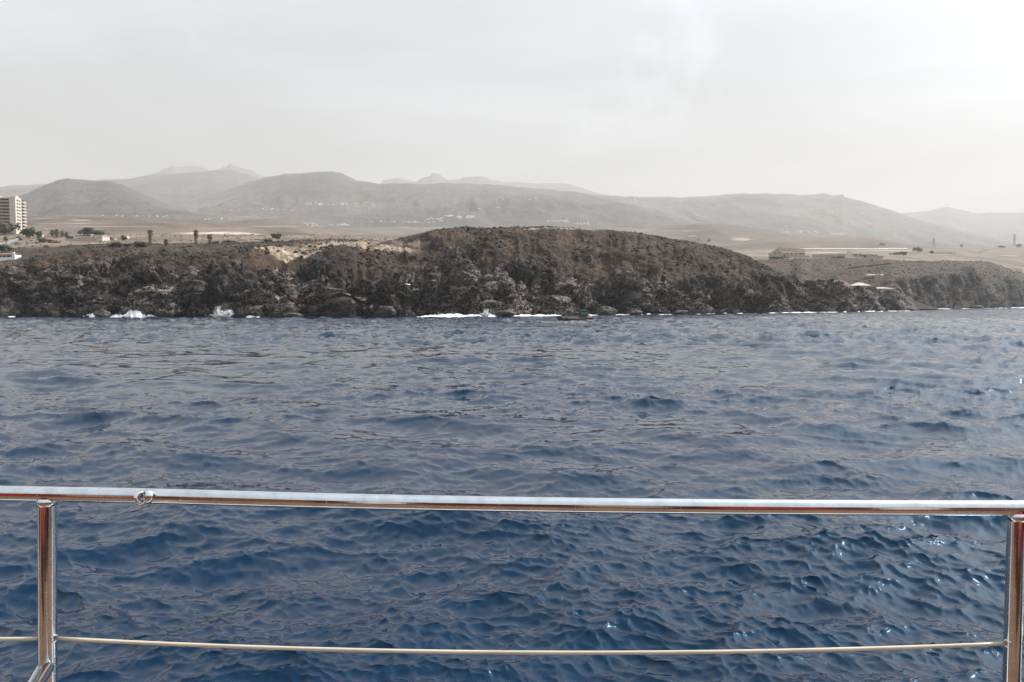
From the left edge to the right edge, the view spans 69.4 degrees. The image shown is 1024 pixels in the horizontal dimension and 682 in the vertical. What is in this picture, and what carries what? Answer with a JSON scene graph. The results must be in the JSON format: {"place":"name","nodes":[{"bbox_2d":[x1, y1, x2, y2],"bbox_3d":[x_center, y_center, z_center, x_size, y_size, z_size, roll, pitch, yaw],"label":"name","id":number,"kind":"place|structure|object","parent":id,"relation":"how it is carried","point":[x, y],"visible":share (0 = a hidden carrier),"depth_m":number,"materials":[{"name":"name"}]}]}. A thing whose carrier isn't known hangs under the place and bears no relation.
{"place":"outdoors","nodes":[
{"label":"outdoors","id":0,"kind":"place"},
{"bbox_2d":[0,170,258,204],"bbox_3d":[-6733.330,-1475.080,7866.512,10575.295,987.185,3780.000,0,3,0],"label":"ridge","id":1,"kind":"structure","parent":0,"point":[170,189],"depth_m":7819.04,"materials":[{"name":"grey stone"}]},
{"bbox_2d":[19,178,266,223],"bbox_3d":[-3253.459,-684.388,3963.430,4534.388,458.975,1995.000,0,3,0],"label":"cone mountain","id":2,"kind":"structure","parent":0,"point":[104,198],"depth_m":3633.09,"materials":[{"name":"stone"}]},
{"bbox_2d":[26,213,317,234],"bbox_3d":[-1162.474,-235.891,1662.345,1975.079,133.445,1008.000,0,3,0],"label":"terraced hill","id":3,"kind":"structure","parent":0,"point":[69,222],"depth_m":1497.66,"materials":[{"name":"soil"}]},
{"bbox_2d":[0,230,405,247],"bbox_3d":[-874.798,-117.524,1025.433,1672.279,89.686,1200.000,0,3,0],"label":"dry coastal plain","id":4,"kind":"structure","parent":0,"point":[144,238],"depth_m":704.39,"materials":[{"name":"soil"}]},
{"bbox_2d":[0,221,20,233],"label":"tree","id":5,"kind":"object","parent":4,"relation":"on","point":[9,227],"visible":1,"depth_m":669.40,"materials":[{"name":"green plant"}]},
{"bbox_2d":[0,236,20,244],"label":"ramp","id":6,"kind":"structure","parent":4,"relation":"on","point":[11,241],"depth_m":590.15,"materials":[{"name":"grey concrete"}]},
{"bbox_2d":[0,196,26,233],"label":"hotel tower","id":7,"kind":"structure","parent":4,"relation":"on","point":[12,209],"depth_m":685.88,"materials":[{"name":"beige concrete"}]},
{"bbox_2d":[19,228,35,237],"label":"tree","id":8,"kind":"object","parent":4,"relation":"on","point":[27,232],"visible":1,"depth_m":642.97,"materials":[{"name":"green plant"}]},
{"bbox_2d":[35,231,41,237],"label":"tree","id":9,"kind":"object","parent":4,"relation":"on","point":[38,233],"visible":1,"depth_m":650.44,"materials":[{"name":"green plant"}]},
{"bbox_2d":[38,236,46,242],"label":"bush","id":10,"kind":"object","parent":4,"relation":"on","point":[40,239],"visible":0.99,"depth_m":585.76,"materials":[{"name":"green plant"}]},
{"bbox_2d":[46,239,60,242],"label":"bush","id":11,"kind":"object","parent":4,"relation":"on","point":[50,241],"visible":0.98,"depth_m":583.65,"materials":[{"name":"plant"}]},
{"bbox_2d":[54,229,59,236],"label":"palm tree","id":12,"kind":"object","parent":4,"relation":"on","point":[56,231],"visible":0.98,"depth_m":670.81,"materials":[{"name":"green plant"}]},
{"bbox_2d":[66,234,110,241],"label":"villa","id":13,"kind":"object","parent":4,"relation":"on","point":[96,238],"visible":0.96,"depth_m":632.32,"materials":[{"name":"white paint"}]},
{"bbox_2d":[77,227,99,235],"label":"tree","id":14,"kind":"object","parent":4,"relation":"on","point":[86,230],"visible":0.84,"depth_m":744.33,"materials":[{"name":"green plant"}]},
{"bbox_2d":[90,230,105,234],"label":"tree","id":15,"kind":"object","parent":4,"relation":"on","point":[97,232],"visible":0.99,"depth_m":740.37,"materials":[{"name":"green plant"}]},
{"bbox_2d":[0,231,408,247],"bbox_3d":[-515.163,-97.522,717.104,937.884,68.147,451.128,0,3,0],"label":"plain scrub","id":16,"kind":"object","parent":4,"relation":"on","point":[155,240],"visible":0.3,"depth_m":662.62,"materials":[{"name":"green plant"}]},
{"bbox_2d":[222,240,236,242],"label":"bush","id":17,"kind":"object","parent":4,"relation":"on","point":[227,241],"visible":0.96,"depth_m":556.96,"materials":[{"name":"green plant"}]},
{"bbox_2d":[271,232,281,238],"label":"tree","id":18,"kind":"object","parent":4,"relation":"on","point":[277,236],"visible":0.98,"depth_m":683.74,"materials":[{"name":"green plant"}]},
{"bbox_2d":[152,231,260,234],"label":"pale field","id":19,"kind":"structure","parent":0,"point":[209,232],"depth_m":1266.58,"materials":[{"name":"soil"}]},
{"bbox_2d":[216,219,392,235],"bbox_3d":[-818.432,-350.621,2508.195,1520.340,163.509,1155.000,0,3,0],"label":"brown hill","id":20,"kind":"structure","parent":0,"point":[282,225],"depth_m":2409.91,"materials":[{"name":"soil"}]},
{"bbox_2d":[149,163,609,195],"bbox_3d":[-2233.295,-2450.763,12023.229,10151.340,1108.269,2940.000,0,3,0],"label":"mesa range","id":21,"kind":"structure","parent":0,"point":[434,178],"depth_m":12368.76,"materials":[{"name":"grey stone"}]},
{"bbox_2d":[172,171,725,228],"bbox_3d":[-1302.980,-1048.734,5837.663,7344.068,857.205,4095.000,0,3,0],"label":"central ridge","id":22,"kind":"structure","parent":0,"point":[288,196],"depth_m":4980.47,"materials":[{"name":"grey stone"}]},
{"bbox_2d":[0,226,940,317],"bbox_3d":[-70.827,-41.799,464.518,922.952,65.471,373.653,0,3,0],"label":"rocky headland","id":23,"kind":"structure","parent":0,"point":[245,283],"depth_m":334.49,"materials":[{"name":"brown stone"}]},
{"bbox_2d":[0,244,6,251],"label":"tree","id":24,"kind":"object","parent":23,"relation":"on","point":[3,247],"visible":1,"depth_m":471.30,"materials":[{"name":"green plant"}]},
{"bbox_2d":[0,252,21,260],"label":"white house","id":25,"kind":"structure","parent":23,"relation":"on","point":[9,256],"depth_m":438.04,"materials":[{"name":"white paint"}]},
{"bbox_2d":[107,241,123,246],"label":"bush","id":26,"kind":"object","parent":23,"relation":"on","point":[117,244],"visible":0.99,"depth_m":443.12,"materials":[{"name":"green plant"}]},
{"bbox_2d":[132,241,148,246],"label":"bush","id":27,"kind":"object","parent":23,"relation":"on","point":[139,244],"visible":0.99,"depth_m":432.27,"materials":[{"name":"green plant"}]},
{"bbox_2d":[147,230,152,244],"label":"palm tree","id":28,"kind":"object","parent":23,"relation":"on","point":[149,233],"visible":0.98,"depth_m":442.06,"materials":[{"name":"green plant"}]},
{"bbox_2d":[193,230,198,245],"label":"palm tree","id":29,"kind":"object","parent":23,"relation":"on","point":[195,234],"visible":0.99,"depth_m":434.48,"materials":[{"name":"green plant"}]},
{"bbox_2d":[207,234,212,245],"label":"palm tree","id":30,"kind":"object","parent":23,"relation":"on","point":[209,237],"visible":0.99,"depth_m":406.36,"materials":[{"name":"green plant"}]},
{"bbox_2d":[0,226,912,297],"bbox_3d":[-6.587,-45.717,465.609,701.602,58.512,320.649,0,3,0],"label":"dry scrub","id":31,"kind":"object","parent":23,"relation":"on","point":[380,252],"visible":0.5,"depth_m":370.70,"materials":[{"name":"brown plant"}]},
{"bbox_2d":[834,280,850,287],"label":"cove house","id":32,"kind":"structure","parent":23,"relation":"on","point":[847,284],"depth_m":642.47,"materials":[{"name":"paint"}]},
{"bbox_2d":[851,283,871,288],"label":"cove house","id":33,"kind":"structure","parent":23,"relation":"on","point":[863,285],"depth_m":639.08,"materials":[{"name":"white paint"}]},
{"bbox_2d":[876,287,895,292],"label":"cove house","id":34,"kind":"structure","parent":23,"relation":"on","point":[882,289],"depth_m":638.61,"materials":[{"name":"white paint"}]},
{"bbox_2d":[0,308,1023,681],"bbox_3d":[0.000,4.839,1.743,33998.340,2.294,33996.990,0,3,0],"label":"sea","id":35,"kind":"structure","parent":0,"point":[924,404],"depth_m":20.96,"materials":[{"name":"blue liquid"}]},
{"bbox_2d":[93,309,111,316],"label":"boulder","id":36,"kind":"object","parent":35,"relation":"in","point":[102,313],"visible":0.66,"depth_m":289.18,"materials":[{"name":"grey stone"}]},
{"bbox_2d":[83,310,156,316],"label":"sea foam","id":37,"kind":"object","parent":35,"relation":"in","point":[134,313],"visible":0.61,"depth_m":289.35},
{"bbox_2d":[209,306,233,316],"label":"splash","id":38,"kind":"object","parent":35,"relation":"on","point":[225,313],"visible":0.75,"depth_m":278.10,"materials":[{"name":"liquid"}]},
{"bbox_2d":[283,313,303,316],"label":"boulder","id":39,"kind":"object","parent":35,"relation":"in","point":[292,315],"visible":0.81,"depth_m":277.55,"materials":[{"name":"grey stone"}]},
{"bbox_2d":[377,306,395,316],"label":"boulder","id":40,"kind":"object","parent":35,"relation":"in","point":[388,311],"visible":0.91,"depth_m":281.25,"materials":[{"name":"grey stone"}]},
{"bbox_2d":[420,313,497,316],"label":"sea foam","id":41,"kind":"object","parent":35,"relation":"on","point":[451,315],"visible":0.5,"depth_m":293.41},
{"bbox_2d":[480,310,490,316],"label":"splash","id":42,"kind":"object","parent":35,"relation":"on","point":[485,313],"visible":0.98,"depth_m":293.15,"materials":[{"name":"liquid"}]},
{"bbox_2d":[493,310,516,316],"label":"boulder","id":43,"kind":"object","parent":35,"relation":"in","point":[508,313],"visible":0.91,"depth_m":297.45,"materials":[{"name":"grey stone"}]},
{"bbox_2d":[515,314,559,315],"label":"sea foam","id":44,"kind":"object","parent":35,"relation":"on","point":[536,315],"visible":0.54,"depth_m":315.20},
{"bbox_2d":[557,309,592,320],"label":"barge","id":45,"kind":"object","parent":35,"relation":"on","point":[583,316],"visible":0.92,"depth_m":220.62,"materials":[{"name":"grey paint"}]},
{"bbox_2d":[597,306,616,314],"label":"boulder","id":46,"kind":"object","parent":35,"relation":"in","point":[605,310],"visible":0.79,"depth_m":336.05,"materials":[{"name":"grey stone"}]},
{"bbox_2d":[629,310,641,314],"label":"boulder","id":47,"kind":"object","parent":35,"relation":"in","point":[635,312],"visible":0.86,"depth_m":342.91,"materials":[{"name":"grey stone"}]},
{"bbox_2d":[673,310,687,314],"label":"boulder","id":48,"kind":"object","parent":35,"relation":"in","point":[679,312],"visible":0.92,"depth_m":356.20,"materials":[{"name":"grey stone"}]},
{"bbox_2d":[772,312,813,312],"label":"sea foam","id":49,"kind":"object","parent":35,"relation":"on","point":[797,312],"visible":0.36,"depth_m":433.60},
{"bbox_2d":[906,306,915,310],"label":"boulder","id":50,"kind":"object","parent":35,"relation":"in","point":[909,308],"visible":0.7,"depth_m":566.36,"materials":[{"name":"stone"}]},
{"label":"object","id":51,"kind":"object","parent":35,"relation":"on","visible":0},
{"bbox_2d":[0,486,1023,681],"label":"guard rail","id":52,"kind":"object","parent":51,"relation":"on","point":[46,499],"visible":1,"depth_m":1.61,"materials":[{"name":"silver metal"}]},
{"bbox_2d":[0,637,37,640],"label":"lifeline","id":53,"kind":"object","parent":52,"relation":"attached to","point":[18,638],"visible":0.96,"depth_m":1.63,"materials":[{"name":"beige metal"}]},
{"bbox_2d":[55,636,1005,654],"bbox_3d":[0.043,0.673,1.635,2.105,0.041,0.008,0,3,0],"label":"lifeline","id":54,"kind":"object","parent":52,"relation":"attached to","point":[529,652],"visible":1,"depth_m":1.63,"materials":[{"name":"beige metal"}]},
{"bbox_2d":[0,0,1023,212],"label":"sky","id":55,"kind":"structure","parent":0,"point":[900,106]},
{"bbox_2d":[339,225,844,245],"bbox_3d":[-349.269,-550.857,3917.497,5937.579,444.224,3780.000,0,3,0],"label":"valley plain","id":56,"kind":"structure","parent":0,"point":[401,231],"depth_m":3943.37,"materials":[{"name":"soil"}]},
{"bbox_2d":[616,224,793,242],"bbox_3d":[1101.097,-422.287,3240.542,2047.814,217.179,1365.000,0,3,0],"label":"rolling hill","id":57,"kind":"structure","parent":0,"point":[725,233],"depth_m":3076.46,"materials":[{"name":"soil"}]},
{"bbox_2d":[600,193,1023,246],"bbox_3d":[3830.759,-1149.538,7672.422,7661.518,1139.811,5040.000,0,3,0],"label":"ridge","id":58,"kind":"structure","parent":0,"point":[791,213],"depth_m":7091.09,"materials":[{"name":"stone"}]},
{"bbox_2d":[715,235,952,249],"bbox_3d":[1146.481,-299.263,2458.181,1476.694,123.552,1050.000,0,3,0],"label":"flat brown hill","id":59,"kind":"structure","parent":0,"point":[828,241],"depth_m":2313.63,"materials":[{"name":"soil"}]},
{"bbox_2d":[732,246,1023,272],"bbox_3d":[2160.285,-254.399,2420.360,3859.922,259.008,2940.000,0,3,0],"label":"coastal flat","id":60,"kind":"structure","parent":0,"point":[1011,257],"depth_m":1591.56,"materials":[{"name":"soil"}]},
{"bbox_2d":[769,256,788,258],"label":"bush","id":61,"kind":"object","parent":60,"relation":"on","point":[776,257],"visible":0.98,"depth_m":1041.34,"materials":[{"name":"green plant"}]},
{"bbox_2d":[769,247,809,257],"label":"ruined hall","id":62,"kind":"structure","parent":60,"relation":"on","point":[777,252],"depth_m":1076.75,"materials":[{"name":"beige stone"}]},
{"bbox_2d":[812,254,845,257],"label":"ruined wall","id":63,"kind":"structure","parent":60,"relation":"on","point":[825,255],"depth_m":1077.69,"materials":[{"name":"beige stone"}]},
{"bbox_2d":[800,248,887,249],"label":"greenhouse","id":64,"kind":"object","parent":60,"relation":"on","point":[844,248],"visible":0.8,"depth_m":1961.75,"materials":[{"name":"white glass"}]},
{"bbox_2d":[846,250,882,257],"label":"ruined hall","id":65,"kind":"structure","parent":60,"relation":"on","point":[851,254],"depth_m":1137.07,"materials":[{"name":"beige stone"}]},
{"bbox_2d":[887,248,907,249],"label":"greenhouse","id":66,"kind":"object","parent":60,"relation":"on","point":[897,248],"visible":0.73,"depth_m":1978.41,"materials":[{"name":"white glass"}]},
{"bbox_2d":[889,251,907,255],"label":"bush","id":67,"kind":"object","parent":60,"relation":"on","point":[899,253],"visible":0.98,"depth_m":1396.37,"materials":[{"name":"green plant"}]},
{"bbox_2d":[912,247,922,251],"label":"tree","id":68,"kind":"object","parent":60,"relation":"on","point":[918,249],"visible":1,"depth_m":1703.40,"materials":[{"name":"green plant"}]},
{"bbox_2d":[932,252,955,253],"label":"long shed","id":69,"kind":"structure","parent":60,"relation":"on","point":[944,253],"depth_m":1635.59,"materials":[{"name":"white concrete"}]},
{"bbox_2d":[968,251,982,252],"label":"long house","id":70,"kind":"structure","parent":60,"relation":"on","point":[975,251],"depth_m":1791.88,"materials":[{"name":"white concrete"}]},
{"bbox_2d":[757,258,1023,308],"bbox_3d":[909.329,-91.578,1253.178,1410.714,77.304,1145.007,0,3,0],"label":"promontory cliff","id":71,"kind":"structure","parent":0,"point":[963,290],"depth_m":871.00,"materials":[{"name":"stone"}]},
{"bbox_2d":[864,274,883,276],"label":"cove house","id":72,"kind":"structure","parent":71,"relation":"on","point":[870,275],"depth_m":794.56,"materials":[{"name":"beige paint"}]},
{"bbox_2d":[848,260,923,268],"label":"field wall","id":73,"kind":"structure","parent":71,"relation":"on","point":[884,264],"depth_m":881.96,"materials":[{"name":"beige stone"}]},
{"bbox_2d":[759,258,1023,286],"bbox_3d":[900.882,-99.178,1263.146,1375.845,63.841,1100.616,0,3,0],"label":"promontory scrub","id":74,"kind":"object","parent":71,"relation":"on","point":[942,267],"visible":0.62,"depth_m":880.22,"materials":[{"name":"brown plant"}]},
{"bbox_2d":[970,305,983,307],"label":"boulder","id":75,"kind":"object","parent":71,"relation":"on","point":[975,306],"visible":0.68,"depth_m":865.96,"materials":[{"name":"stone"}]},
{"bbox_2d":[901,207,1023,235],"bbox_3d":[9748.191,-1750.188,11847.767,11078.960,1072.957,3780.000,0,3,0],"label":"range","id":76,"kind":"structure","parent":0,"point":[994,223],"depth_m":12021.93,"materials":[{"name":"grey stone"}]}
]}

